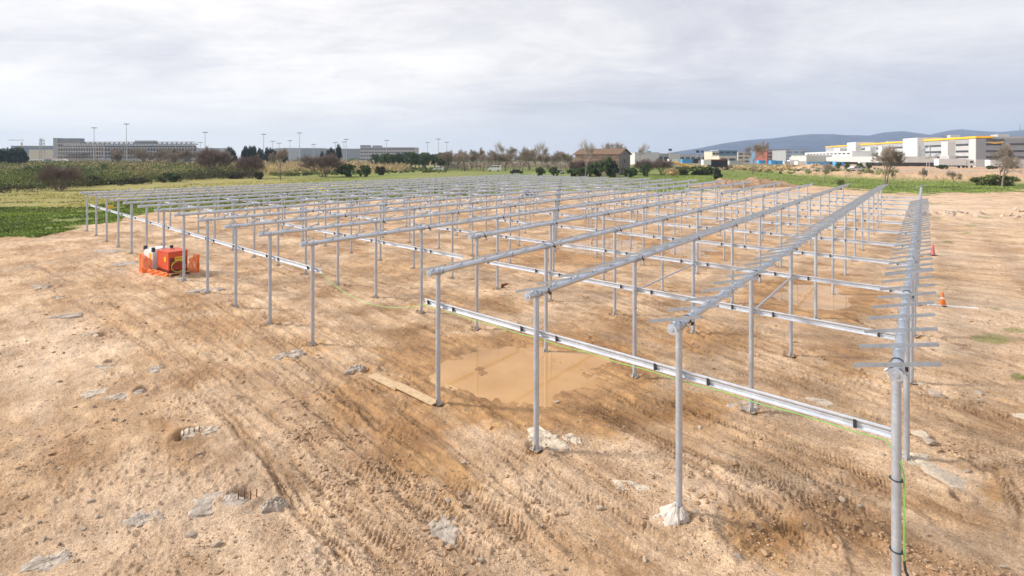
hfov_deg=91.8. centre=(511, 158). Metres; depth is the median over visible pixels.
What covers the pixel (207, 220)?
tube row
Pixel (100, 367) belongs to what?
concrete slab
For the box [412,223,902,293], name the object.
cross rail
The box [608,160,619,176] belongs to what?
bush
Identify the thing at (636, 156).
hall
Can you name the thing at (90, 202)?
grass
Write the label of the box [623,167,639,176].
bush
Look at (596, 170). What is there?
bush
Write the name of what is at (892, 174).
bare tree
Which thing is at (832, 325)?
cross rail
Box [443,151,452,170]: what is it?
bare tree
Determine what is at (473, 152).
bare tree
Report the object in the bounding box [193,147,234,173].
bare tree
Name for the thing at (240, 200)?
tube row
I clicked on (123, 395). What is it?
rock
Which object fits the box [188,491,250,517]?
concrete slab
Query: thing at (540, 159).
bare tree
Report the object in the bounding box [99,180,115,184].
bush
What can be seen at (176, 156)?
bare tree
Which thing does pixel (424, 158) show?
pine tree
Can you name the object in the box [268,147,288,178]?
bare tree
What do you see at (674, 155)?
hall
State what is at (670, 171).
bush
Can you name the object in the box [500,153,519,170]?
bare tree
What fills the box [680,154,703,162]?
hall
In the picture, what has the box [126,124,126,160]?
light mast
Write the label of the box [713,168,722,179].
bush
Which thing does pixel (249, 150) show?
cypress tree
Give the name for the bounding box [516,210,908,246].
cross rail
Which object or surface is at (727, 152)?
office building
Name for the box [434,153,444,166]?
pine tree
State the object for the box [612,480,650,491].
rock
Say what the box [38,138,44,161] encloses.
pylon
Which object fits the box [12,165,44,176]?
bush
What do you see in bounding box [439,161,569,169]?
undergrowth
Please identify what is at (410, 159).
pine tree
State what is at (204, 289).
concrete slab
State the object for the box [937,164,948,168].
bush
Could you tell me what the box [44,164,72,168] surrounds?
bush
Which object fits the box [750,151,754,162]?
office building
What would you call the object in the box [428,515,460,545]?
rock
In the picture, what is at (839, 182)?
bush
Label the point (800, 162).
shipping container
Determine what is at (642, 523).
earth clods
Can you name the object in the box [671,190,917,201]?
cross rail
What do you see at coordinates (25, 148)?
terminal building
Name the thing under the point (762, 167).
reeds
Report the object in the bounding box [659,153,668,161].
hall
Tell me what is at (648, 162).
bare shrub
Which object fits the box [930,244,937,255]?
traffic cone
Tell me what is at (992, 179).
bush
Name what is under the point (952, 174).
bare tree
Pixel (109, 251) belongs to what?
concrete slab
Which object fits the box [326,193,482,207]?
cross rail
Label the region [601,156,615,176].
bush
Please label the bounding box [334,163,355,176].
bush
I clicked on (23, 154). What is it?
dark tree
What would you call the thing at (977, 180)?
bush
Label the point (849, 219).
cross rail
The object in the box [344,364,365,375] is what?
concrete slab
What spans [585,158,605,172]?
bare shrub
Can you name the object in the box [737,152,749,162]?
office building
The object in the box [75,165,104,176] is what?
bush
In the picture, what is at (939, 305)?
plank
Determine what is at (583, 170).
bush
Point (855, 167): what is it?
parked car
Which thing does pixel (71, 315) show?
concrete slab
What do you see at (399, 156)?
pine tree
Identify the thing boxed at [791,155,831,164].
hall
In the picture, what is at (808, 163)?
shipping container
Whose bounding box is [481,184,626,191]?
cross rail
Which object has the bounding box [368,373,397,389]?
plywood board
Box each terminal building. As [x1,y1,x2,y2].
[11,146,79,158]
[360,147,418,160]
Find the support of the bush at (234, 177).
on the ground at (978, 261)
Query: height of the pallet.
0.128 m
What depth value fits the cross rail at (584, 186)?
56.24 m
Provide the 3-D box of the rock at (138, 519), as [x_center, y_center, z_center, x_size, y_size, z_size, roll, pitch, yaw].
[-5.669,5.600,7.667,0.757,0.118,0.422,0,0,7]
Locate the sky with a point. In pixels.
(676, 75)
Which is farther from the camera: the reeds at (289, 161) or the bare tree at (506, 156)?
the reeds at (289, 161)
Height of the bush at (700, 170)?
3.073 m
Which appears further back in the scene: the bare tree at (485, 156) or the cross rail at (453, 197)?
the bare tree at (485, 156)
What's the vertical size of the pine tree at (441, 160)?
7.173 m
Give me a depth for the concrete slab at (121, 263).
24.92 m
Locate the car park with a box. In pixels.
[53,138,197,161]
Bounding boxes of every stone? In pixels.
[40,535,46,542]
[185,531,196,537]
[211,540,220,547]
[733,552,740,558]
[911,430,928,438]
[920,461,969,490]
[923,437,935,445]
[928,389,944,397]
[973,390,983,395]
[1012,413,1023,419]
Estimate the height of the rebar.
0.360 m
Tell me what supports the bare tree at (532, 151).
on the ground at (978, 261)
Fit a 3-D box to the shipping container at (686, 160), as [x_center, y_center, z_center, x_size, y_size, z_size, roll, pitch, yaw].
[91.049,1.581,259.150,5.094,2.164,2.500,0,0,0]
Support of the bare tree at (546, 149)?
on the ground at (978, 261)
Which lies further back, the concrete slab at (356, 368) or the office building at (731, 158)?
the office building at (731, 158)
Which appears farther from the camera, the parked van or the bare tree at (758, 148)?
the parked van
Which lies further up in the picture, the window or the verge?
the window
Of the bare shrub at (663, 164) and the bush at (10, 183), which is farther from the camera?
the bare shrub at (663, 164)
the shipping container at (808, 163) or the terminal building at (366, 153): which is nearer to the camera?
the shipping container at (808, 163)
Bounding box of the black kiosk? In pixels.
[707,159,727,169]
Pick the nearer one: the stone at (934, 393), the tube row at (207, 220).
the stone at (934, 393)
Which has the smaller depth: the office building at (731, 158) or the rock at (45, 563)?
the rock at (45, 563)
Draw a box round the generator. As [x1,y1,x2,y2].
[157,247,187,273]
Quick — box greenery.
[269,167,447,175]
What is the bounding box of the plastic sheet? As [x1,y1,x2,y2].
[652,501,689,525]
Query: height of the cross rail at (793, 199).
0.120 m
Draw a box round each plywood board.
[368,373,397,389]
[393,383,436,404]
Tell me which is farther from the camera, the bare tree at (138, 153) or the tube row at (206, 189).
the bare tree at (138, 153)
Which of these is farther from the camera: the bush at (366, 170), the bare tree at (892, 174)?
the bush at (366, 170)
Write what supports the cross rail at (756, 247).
attached to the tube row at (269, 234)
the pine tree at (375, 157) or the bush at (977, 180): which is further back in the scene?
the pine tree at (375, 157)
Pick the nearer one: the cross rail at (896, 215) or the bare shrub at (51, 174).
the cross rail at (896, 215)
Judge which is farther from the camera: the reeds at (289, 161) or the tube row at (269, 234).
the reeds at (289, 161)
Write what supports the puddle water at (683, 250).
on the ground at (978, 261)
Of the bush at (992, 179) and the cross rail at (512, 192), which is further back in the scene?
the bush at (992, 179)
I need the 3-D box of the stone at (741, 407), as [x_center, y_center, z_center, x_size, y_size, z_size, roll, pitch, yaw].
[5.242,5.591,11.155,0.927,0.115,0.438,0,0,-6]
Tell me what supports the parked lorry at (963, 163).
on the ground at (978, 261)
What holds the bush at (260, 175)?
on the ground at (978, 261)
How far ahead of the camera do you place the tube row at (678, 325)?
10.89 m
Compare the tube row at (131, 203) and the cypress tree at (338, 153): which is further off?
the cypress tree at (338, 153)
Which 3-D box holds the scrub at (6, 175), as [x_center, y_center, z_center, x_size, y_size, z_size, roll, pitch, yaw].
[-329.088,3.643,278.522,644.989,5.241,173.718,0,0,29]
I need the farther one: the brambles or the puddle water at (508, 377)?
the brambles
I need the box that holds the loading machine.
[673,161,690,167]
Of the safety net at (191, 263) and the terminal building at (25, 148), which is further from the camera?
the terminal building at (25, 148)
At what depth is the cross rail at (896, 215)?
32.65 m
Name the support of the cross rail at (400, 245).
attached to the tube row at (254, 204)
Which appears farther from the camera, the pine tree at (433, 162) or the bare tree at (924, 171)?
the pine tree at (433, 162)
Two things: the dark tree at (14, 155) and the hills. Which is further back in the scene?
the hills
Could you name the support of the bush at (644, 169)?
on the ground at (978, 261)
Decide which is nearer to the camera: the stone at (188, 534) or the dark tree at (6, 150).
the stone at (188, 534)
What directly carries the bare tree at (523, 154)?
on the ground at (978, 261)
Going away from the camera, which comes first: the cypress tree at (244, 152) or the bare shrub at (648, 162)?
the bare shrub at (648, 162)
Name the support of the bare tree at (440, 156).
on the ground at (978, 261)
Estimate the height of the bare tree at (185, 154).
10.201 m
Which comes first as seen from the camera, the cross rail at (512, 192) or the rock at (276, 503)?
the rock at (276, 503)
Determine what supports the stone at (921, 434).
on the ground at (978, 261)
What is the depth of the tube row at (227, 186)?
42.65 m
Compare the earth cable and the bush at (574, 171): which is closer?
the earth cable
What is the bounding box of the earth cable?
[320,272,908,575]
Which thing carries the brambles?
on the ground at (978, 261)
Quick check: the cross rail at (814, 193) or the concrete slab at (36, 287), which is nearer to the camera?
the concrete slab at (36, 287)
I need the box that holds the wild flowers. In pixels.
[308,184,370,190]
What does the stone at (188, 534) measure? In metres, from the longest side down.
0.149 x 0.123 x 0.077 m
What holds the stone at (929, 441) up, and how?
on the ground at (978, 261)
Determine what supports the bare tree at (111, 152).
on the ground at (978, 261)
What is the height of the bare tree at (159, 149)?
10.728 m
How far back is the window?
250.00 m
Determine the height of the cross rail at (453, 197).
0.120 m
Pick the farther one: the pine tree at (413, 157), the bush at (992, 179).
the pine tree at (413, 157)
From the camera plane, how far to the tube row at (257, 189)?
38.95 m
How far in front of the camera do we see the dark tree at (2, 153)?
227.18 m
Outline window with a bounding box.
[925,151,940,152]
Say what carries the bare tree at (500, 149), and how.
on the ground at (978, 261)
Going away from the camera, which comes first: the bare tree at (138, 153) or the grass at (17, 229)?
the grass at (17, 229)
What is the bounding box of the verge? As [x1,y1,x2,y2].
[741,167,899,174]
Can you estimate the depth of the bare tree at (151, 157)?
234.94 m
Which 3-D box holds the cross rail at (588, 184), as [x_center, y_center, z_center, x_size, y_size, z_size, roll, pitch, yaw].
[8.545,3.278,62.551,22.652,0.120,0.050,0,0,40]
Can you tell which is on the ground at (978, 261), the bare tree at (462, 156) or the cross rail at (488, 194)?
the bare tree at (462, 156)
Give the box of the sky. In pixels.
[0,0,1023,158]
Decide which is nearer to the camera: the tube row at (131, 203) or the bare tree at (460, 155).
the tube row at (131, 203)
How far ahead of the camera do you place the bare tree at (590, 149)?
119.49 m
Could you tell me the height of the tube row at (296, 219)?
3.672 m
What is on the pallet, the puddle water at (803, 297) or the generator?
the generator
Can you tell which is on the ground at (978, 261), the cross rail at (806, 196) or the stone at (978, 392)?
the stone at (978, 392)
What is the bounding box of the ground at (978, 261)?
[0,159,1023,575]
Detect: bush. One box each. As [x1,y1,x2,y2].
[0,179,25,187]
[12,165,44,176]
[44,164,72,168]
[73,175,102,185]
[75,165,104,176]
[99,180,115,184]
[117,178,148,183]
[157,172,181,181]
[227,175,240,178]
[253,172,263,179]
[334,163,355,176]
[358,164,370,176]
[374,166,385,174]
[535,167,545,175]
[549,166,559,175]
[566,168,582,175]
[580,166,591,176]
[588,161,602,176]
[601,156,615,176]
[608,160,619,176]
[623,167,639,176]
[639,164,650,176]
[663,168,679,175]
[676,167,691,174]
[687,165,716,174]
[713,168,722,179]
[836,179,844,189]
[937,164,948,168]
[969,176,989,184]
[979,174,1020,185]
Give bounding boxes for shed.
[28,149,66,159]
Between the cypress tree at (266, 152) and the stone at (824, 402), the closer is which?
the stone at (824, 402)
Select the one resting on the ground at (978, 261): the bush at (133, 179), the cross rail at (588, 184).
the bush at (133, 179)
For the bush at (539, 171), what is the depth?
137.41 m
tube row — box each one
[80,173,521,230]
[89,174,535,236]
[99,174,552,241]
[110,175,569,247]
[123,175,588,253]
[137,176,607,250]
[154,177,627,257]
[174,177,650,280]
[197,178,672,293]
[224,179,696,307]
[257,180,722,324]
[299,181,750,345]
[420,182,815,406]
[463,182,780,330]
[515,183,850,452]
[648,184,888,508]
[853,185,941,575]
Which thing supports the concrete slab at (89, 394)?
on the ground at (978, 261)
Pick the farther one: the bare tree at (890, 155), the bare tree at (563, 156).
the bare tree at (563, 156)
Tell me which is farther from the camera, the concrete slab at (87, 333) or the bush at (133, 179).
the bush at (133, 179)
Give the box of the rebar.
[238,489,256,499]
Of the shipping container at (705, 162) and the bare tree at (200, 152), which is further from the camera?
the bare tree at (200, 152)
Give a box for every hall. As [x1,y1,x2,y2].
[196,148,232,157]
[275,148,326,159]
[301,149,359,160]
[630,152,659,164]
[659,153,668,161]
[669,153,680,163]
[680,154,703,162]
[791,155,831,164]
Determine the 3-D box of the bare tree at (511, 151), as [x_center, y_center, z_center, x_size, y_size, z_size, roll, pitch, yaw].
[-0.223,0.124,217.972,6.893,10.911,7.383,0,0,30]
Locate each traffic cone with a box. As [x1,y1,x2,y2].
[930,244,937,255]
[939,292,946,306]
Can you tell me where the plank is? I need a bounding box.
[928,304,978,308]
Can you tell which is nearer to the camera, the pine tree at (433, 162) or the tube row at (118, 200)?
the tube row at (118, 200)
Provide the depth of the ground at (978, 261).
11.43 m
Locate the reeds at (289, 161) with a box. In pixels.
[74,160,436,164]
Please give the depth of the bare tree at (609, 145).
215.36 m
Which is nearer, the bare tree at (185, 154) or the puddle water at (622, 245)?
the puddle water at (622, 245)
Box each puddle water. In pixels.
[429,344,632,407]
[556,238,641,257]
[659,238,719,259]
[772,284,851,309]
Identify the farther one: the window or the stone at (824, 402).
the window
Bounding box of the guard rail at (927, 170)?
[813,169,1023,174]
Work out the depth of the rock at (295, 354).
14.00 m
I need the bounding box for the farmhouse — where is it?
[572,148,631,174]
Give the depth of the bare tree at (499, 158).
200.93 m
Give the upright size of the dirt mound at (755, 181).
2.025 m
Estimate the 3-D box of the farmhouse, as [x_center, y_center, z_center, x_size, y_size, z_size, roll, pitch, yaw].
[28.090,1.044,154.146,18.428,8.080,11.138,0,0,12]
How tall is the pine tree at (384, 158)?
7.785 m
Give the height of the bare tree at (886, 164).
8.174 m
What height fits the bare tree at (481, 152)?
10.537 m
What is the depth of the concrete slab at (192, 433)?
10.06 m
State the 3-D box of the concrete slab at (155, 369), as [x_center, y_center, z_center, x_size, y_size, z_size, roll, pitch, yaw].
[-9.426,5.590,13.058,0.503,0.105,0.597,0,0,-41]
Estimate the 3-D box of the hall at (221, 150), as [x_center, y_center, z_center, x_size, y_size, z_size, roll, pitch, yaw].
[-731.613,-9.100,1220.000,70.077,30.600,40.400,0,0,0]
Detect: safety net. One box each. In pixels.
[139,253,152,273]
[139,268,167,276]
[188,254,199,273]
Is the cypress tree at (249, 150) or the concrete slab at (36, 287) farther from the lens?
the cypress tree at (249, 150)
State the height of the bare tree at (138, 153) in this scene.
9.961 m
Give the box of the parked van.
[487,165,500,170]
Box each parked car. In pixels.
[510,169,522,173]
[847,166,864,170]
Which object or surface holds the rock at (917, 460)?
on the ground at (978, 261)
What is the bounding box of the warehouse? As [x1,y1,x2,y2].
[789,134,1023,167]
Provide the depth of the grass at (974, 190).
103.25 m
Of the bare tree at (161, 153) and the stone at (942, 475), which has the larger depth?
the bare tree at (161, 153)
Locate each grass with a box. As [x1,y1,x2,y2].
[0,176,357,211]
[0,179,511,237]
[615,171,1023,193]
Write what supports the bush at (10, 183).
on the ground at (978, 261)
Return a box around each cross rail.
[88,204,321,272]
[165,202,462,258]
[224,198,378,219]
[277,195,441,212]
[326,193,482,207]
[363,190,523,203]
[400,188,554,199]
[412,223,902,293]
[424,298,890,438]
[431,187,583,196]
[451,185,606,193]
[469,215,907,265]
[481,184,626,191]
[486,261,895,339]
[502,182,645,189]
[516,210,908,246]
[520,181,660,187]
[557,205,912,233]
[585,201,910,224]
[612,198,913,216]
[634,195,915,210]
[654,192,908,205]
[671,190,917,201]
[686,188,917,198]
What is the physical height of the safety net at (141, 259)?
0.958 m
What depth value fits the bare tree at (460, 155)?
203.85 m
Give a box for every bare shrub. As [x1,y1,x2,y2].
[34,163,86,190]
[231,153,266,177]
[294,153,347,176]
[568,159,591,175]
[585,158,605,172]
[632,158,659,174]
[653,158,674,174]
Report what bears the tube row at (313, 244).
on the ground at (978, 261)
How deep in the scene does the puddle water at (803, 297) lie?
20.05 m
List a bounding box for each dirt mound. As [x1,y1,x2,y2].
[687,177,800,187]
[793,164,825,168]
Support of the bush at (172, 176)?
on the ground at (978, 261)
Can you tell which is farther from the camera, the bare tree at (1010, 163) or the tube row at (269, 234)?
the bare tree at (1010, 163)
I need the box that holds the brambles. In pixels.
[0,169,258,192]
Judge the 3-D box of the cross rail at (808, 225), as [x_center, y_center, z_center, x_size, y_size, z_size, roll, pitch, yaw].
[10.477,3.350,28.372,19.682,0.120,0.050,0,0,40]
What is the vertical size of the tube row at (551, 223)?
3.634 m
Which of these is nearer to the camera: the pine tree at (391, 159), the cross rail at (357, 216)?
the cross rail at (357, 216)
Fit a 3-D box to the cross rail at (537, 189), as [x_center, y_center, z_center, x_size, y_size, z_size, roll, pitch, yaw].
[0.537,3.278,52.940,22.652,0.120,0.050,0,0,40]
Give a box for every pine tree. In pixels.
[370,154,378,163]
[382,153,390,164]
[386,154,396,164]
[396,153,404,164]
[403,152,417,168]
[406,152,417,164]
[420,154,429,167]
[431,154,436,166]
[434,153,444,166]
[440,157,452,169]
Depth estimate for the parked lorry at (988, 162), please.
193.90 m
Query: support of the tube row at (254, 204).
on the ground at (978, 261)
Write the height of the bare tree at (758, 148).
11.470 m
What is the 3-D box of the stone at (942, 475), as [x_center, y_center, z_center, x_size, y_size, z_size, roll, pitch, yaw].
[7.555,5.553,8.632,0.620,0.082,0.778,8,6,-2]
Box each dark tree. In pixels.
[0,149,5,161]
[3,147,9,160]
[6,148,22,162]
[18,149,29,163]
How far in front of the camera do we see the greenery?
170.08 m
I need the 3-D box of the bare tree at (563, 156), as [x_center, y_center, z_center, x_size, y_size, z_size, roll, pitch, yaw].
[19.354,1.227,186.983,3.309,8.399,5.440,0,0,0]
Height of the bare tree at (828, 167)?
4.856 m
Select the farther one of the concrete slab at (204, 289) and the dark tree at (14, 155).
the dark tree at (14, 155)
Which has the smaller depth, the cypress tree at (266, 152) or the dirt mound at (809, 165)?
the dirt mound at (809, 165)
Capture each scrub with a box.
[0,160,266,191]
[69,157,574,163]
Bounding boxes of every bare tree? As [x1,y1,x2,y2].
[108,147,120,163]
[110,152,122,163]
[127,148,147,161]
[147,152,155,161]
[154,147,165,161]
[156,148,168,165]
[162,150,182,167]
[178,147,194,162]
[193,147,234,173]
[193,149,202,161]
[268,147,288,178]
[437,153,456,169]
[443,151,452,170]
[452,153,473,170]
[456,150,467,170]
[469,149,478,168]
[470,154,486,169]
[473,153,493,170]
[476,147,485,169]
[489,153,506,164]
[494,142,504,159]
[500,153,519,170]
[505,147,517,164]
[518,153,532,170]
[519,150,530,169]
[529,148,537,167]
[533,143,548,169]
[533,154,549,163]
[534,153,551,168]
[551,152,571,169]
[560,150,566,171]
[579,139,594,175]
[601,142,613,147]
[614,143,625,147]
[639,143,649,158]
[744,141,769,173]
[819,162,836,181]
[869,144,906,186]
[880,149,902,184]
[890,170,895,182]
[918,168,927,185]
[946,170,962,187]
[989,142,1015,185]
[991,154,1022,186]
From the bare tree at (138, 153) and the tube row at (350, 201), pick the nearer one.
the tube row at (350, 201)
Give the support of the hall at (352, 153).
on the ground at (978, 261)
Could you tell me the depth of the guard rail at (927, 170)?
131.56 m
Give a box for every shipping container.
[681,159,691,162]
[701,160,710,164]
[728,161,741,163]
[757,160,765,163]
[794,161,806,164]
[806,162,829,164]
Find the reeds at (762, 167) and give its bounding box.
[677,163,824,171]
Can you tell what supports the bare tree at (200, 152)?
on the ground at (978, 261)
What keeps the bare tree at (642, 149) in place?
on the ground at (978, 261)
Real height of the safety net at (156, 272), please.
0.314 m
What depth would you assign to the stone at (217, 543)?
7.12 m
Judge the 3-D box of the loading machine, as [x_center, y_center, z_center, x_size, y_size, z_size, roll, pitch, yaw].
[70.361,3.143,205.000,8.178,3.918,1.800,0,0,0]
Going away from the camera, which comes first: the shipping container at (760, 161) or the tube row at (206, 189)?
the tube row at (206, 189)
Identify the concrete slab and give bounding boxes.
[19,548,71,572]
[31,285,50,289]
[48,313,82,318]
[80,387,107,398]
[82,331,98,336]
[94,250,124,252]
[94,365,113,369]
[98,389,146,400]
[110,261,141,265]
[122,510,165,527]
[143,365,163,372]
[180,426,219,440]
[184,287,225,293]
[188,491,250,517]
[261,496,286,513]
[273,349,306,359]
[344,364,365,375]
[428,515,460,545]
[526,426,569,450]
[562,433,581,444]
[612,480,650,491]
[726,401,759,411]
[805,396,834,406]
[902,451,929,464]
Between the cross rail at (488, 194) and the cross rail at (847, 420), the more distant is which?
the cross rail at (488, 194)
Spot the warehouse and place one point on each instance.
(976, 149)
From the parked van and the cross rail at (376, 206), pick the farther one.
the parked van
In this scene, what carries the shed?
on the ground at (978, 261)
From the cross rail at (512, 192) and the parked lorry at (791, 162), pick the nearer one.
the cross rail at (512, 192)
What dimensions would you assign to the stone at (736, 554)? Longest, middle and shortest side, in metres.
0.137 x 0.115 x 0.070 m
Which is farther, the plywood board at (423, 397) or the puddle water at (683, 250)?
the puddle water at (683, 250)
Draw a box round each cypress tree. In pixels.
[241,146,248,158]
[246,145,252,157]
[264,146,269,161]
[335,144,341,157]
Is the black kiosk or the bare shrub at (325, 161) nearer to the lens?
the bare shrub at (325, 161)
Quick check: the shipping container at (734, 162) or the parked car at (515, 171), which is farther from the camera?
the shipping container at (734, 162)
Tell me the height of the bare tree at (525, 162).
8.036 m
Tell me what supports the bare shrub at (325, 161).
on the ground at (978, 261)
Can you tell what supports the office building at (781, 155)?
on the ground at (978, 261)
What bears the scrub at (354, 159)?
on the ground at (978, 261)
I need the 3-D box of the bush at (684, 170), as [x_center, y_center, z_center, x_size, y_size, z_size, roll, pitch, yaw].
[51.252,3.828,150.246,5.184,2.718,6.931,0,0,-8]
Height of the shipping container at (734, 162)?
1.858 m
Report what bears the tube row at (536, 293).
on the ground at (978, 261)
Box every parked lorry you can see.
[787,160,798,166]
[934,159,974,167]
[985,160,1019,168]
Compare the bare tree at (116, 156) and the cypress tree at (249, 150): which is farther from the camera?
the cypress tree at (249, 150)
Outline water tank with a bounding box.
[143,243,172,269]
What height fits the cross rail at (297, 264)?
0.120 m
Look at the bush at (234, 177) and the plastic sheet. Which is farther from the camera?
the bush at (234, 177)
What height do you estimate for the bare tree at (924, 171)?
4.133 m
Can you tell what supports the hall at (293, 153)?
on the ground at (978, 261)
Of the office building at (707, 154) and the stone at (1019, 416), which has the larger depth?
the office building at (707, 154)
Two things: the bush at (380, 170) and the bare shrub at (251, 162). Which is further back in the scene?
the bush at (380, 170)
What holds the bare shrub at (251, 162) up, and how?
on the ground at (978, 261)
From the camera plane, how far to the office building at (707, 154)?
431.07 m
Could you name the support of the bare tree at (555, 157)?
on the ground at (978, 261)
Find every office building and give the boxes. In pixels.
[704,151,718,159]
[709,150,736,155]
[710,156,736,160]
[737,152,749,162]
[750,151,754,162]
[772,150,806,160]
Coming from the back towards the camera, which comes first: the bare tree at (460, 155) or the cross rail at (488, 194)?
the bare tree at (460, 155)
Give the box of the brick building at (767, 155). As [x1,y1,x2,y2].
[755,149,789,163]
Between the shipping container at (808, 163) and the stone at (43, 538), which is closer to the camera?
the stone at (43, 538)
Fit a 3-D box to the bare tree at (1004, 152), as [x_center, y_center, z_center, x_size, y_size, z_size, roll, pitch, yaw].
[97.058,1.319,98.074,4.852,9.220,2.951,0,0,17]
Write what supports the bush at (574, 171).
on the ground at (978, 261)
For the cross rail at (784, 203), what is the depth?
36.65 m
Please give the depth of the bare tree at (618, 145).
220.84 m
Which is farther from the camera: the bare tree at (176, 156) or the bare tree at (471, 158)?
the bare tree at (471, 158)
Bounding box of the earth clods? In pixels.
[0,249,1023,575]
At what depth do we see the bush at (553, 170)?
139.82 m
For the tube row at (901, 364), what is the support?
on the ground at (978, 261)
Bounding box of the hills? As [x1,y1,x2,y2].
[671,129,1023,153]
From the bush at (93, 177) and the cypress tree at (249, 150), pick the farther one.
the cypress tree at (249, 150)
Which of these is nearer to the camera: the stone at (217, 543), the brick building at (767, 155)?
the stone at (217, 543)
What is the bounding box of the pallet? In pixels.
[157,269,191,276]
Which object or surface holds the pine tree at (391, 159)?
on the ground at (978, 261)
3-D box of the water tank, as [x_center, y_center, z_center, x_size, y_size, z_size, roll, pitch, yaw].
[-17.049,4.736,23.917,1.020,1.050,0.880,0,0,34]
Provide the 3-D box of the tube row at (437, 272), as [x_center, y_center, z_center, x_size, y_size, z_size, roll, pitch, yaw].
[13.641,4.139,29.677,0.880,3.622,48.516,0,0,40]
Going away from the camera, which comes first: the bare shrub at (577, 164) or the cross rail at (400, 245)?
the cross rail at (400, 245)
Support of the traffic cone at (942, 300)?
on the ground at (978, 261)
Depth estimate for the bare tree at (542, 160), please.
222.15 m

